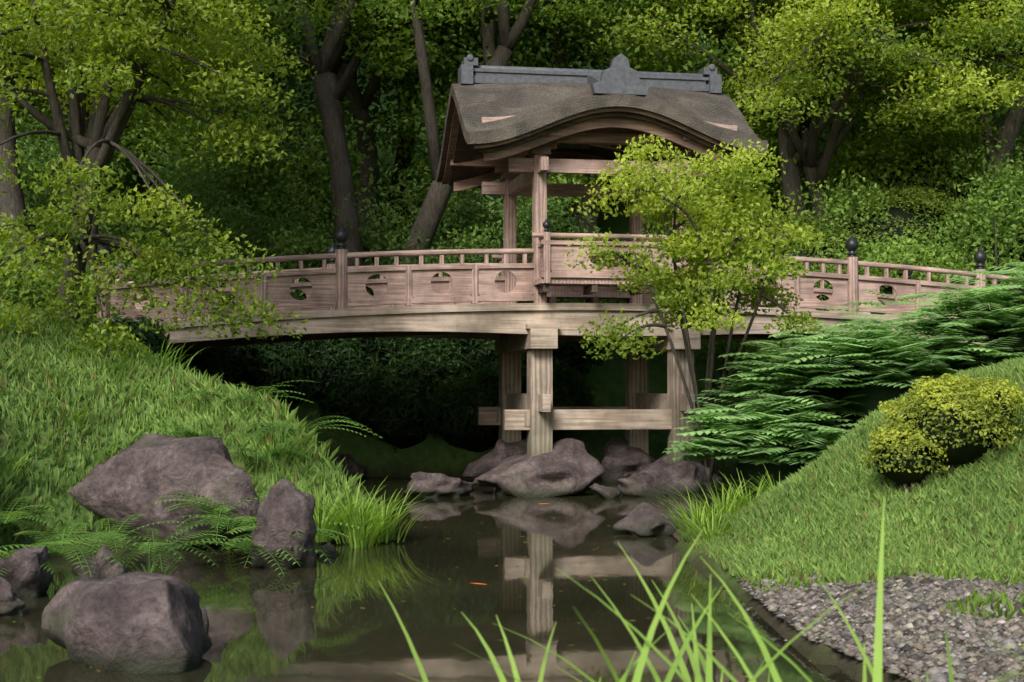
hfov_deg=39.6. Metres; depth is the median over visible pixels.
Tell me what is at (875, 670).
reed grass
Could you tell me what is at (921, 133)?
forest tree
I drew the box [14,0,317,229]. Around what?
forest tree
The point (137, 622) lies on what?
rock
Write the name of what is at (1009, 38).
forest tree
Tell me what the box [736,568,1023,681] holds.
gravel pebbles
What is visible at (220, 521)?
fern
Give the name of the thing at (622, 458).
pier rock
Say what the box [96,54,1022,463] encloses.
bridge pavilion
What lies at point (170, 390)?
meadow grass
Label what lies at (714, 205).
maple tree
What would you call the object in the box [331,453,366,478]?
rock
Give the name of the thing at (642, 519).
rock
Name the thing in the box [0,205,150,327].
thicket bush
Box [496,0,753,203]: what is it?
forest tree
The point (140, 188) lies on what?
forest tree
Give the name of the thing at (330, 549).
pebble rock
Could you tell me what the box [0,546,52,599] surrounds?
flat rock
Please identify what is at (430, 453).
ground
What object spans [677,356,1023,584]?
lawn mound grass
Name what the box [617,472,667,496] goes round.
pier rock
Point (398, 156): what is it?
forest tree
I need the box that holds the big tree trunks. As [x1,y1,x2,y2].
[134,0,601,306]
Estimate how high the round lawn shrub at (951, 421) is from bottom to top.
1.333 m
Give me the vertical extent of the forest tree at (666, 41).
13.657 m
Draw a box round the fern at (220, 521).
[0,491,361,579]
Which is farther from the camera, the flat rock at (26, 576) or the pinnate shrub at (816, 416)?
the pinnate shrub at (816, 416)
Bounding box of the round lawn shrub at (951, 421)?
[857,373,1023,492]
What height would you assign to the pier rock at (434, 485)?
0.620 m
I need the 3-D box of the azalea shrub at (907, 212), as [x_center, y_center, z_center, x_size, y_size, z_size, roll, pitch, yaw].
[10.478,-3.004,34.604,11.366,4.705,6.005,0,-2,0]
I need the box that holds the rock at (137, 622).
[41,571,212,673]
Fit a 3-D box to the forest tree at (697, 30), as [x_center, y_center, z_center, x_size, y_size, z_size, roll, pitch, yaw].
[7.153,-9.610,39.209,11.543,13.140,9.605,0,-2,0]
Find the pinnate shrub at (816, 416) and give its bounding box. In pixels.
[662,262,1023,500]
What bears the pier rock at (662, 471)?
in the pond water
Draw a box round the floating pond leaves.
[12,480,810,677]
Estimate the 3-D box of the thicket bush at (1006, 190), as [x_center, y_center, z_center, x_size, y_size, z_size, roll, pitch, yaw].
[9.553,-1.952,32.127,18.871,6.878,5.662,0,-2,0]
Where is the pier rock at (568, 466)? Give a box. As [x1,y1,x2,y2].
[472,438,606,497]
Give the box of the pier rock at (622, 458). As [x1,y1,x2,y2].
[600,436,655,482]
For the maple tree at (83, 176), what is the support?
on the meadow grass at (170, 390)
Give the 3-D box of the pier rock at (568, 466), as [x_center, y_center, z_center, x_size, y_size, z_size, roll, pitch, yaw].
[0.467,2.313,24.565,2.339,1.250,1.661,0,-2,0]
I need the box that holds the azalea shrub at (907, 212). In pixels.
[732,130,1023,297]
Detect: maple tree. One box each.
[0,0,308,357]
[0,0,341,326]
[288,0,688,262]
[561,134,827,508]
[582,0,1023,235]
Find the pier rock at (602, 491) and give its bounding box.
[589,483,620,498]
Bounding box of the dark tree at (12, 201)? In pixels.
[0,0,331,312]
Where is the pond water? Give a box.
[0,476,857,681]
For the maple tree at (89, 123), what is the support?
on the ground at (430, 453)
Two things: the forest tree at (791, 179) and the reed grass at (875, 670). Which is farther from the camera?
the forest tree at (791, 179)
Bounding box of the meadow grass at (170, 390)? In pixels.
[0,298,387,546]
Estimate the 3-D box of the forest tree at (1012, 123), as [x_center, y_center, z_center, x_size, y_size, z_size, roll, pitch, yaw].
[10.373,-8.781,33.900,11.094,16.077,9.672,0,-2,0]
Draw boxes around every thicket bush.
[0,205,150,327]
[13,7,559,243]
[15,112,594,403]
[510,2,1023,245]
[530,126,1023,399]
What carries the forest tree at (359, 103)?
on the ground at (430, 453)
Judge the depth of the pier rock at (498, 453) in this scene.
26.99 m
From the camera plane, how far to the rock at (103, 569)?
13.04 m
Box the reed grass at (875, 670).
[378,497,1023,681]
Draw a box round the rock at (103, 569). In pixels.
[71,546,127,579]
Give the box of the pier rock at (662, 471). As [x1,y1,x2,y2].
[639,454,722,494]
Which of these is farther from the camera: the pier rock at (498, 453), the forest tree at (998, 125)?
the forest tree at (998, 125)
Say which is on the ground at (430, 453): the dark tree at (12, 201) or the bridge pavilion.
the dark tree at (12, 201)
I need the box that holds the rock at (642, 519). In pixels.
[613,502,681,536]
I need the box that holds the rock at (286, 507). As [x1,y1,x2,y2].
[249,479,316,568]
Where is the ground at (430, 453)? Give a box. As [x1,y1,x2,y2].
[0,1,1023,681]
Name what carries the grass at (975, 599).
on the gravel pebbles
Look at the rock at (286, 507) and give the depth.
14.56 m
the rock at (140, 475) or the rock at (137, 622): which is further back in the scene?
the rock at (140, 475)
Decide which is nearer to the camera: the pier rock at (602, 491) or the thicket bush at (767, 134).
the pier rock at (602, 491)
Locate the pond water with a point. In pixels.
(315, 624)
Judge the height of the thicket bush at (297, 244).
7.882 m
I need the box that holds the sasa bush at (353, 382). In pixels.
[85,272,604,452]
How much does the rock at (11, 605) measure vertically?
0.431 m
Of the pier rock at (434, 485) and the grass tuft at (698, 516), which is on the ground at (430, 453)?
the grass tuft at (698, 516)
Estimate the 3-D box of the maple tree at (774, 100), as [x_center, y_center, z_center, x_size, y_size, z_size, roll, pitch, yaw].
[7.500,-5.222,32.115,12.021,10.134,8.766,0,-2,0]
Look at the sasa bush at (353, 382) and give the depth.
28.90 m
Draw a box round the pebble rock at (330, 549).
[316,541,338,556]
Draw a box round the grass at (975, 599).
[750,565,1023,619]
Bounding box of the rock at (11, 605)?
[0,578,26,617]
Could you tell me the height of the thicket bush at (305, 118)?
10.025 m
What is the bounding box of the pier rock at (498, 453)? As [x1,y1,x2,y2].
[462,439,526,478]
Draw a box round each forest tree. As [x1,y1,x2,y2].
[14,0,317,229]
[17,3,283,217]
[150,0,577,259]
[233,0,596,223]
[349,0,705,240]
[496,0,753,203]
[574,0,1023,299]
[577,0,954,215]
[589,0,857,167]
[709,0,1023,285]
[798,28,934,147]
[885,0,1016,133]
[983,0,1023,76]
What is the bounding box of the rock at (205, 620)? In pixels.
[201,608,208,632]
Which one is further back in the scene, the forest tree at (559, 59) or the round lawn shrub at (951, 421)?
the forest tree at (559, 59)
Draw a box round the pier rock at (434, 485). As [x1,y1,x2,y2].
[401,471,474,496]
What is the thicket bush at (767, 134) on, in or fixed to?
on the ground at (430, 453)
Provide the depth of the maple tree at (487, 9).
32.17 m
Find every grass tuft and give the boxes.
[109,554,181,574]
[297,477,448,548]
[635,466,780,549]
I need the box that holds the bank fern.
[141,380,381,468]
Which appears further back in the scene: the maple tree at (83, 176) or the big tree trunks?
the big tree trunks
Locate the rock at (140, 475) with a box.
[69,433,259,549]

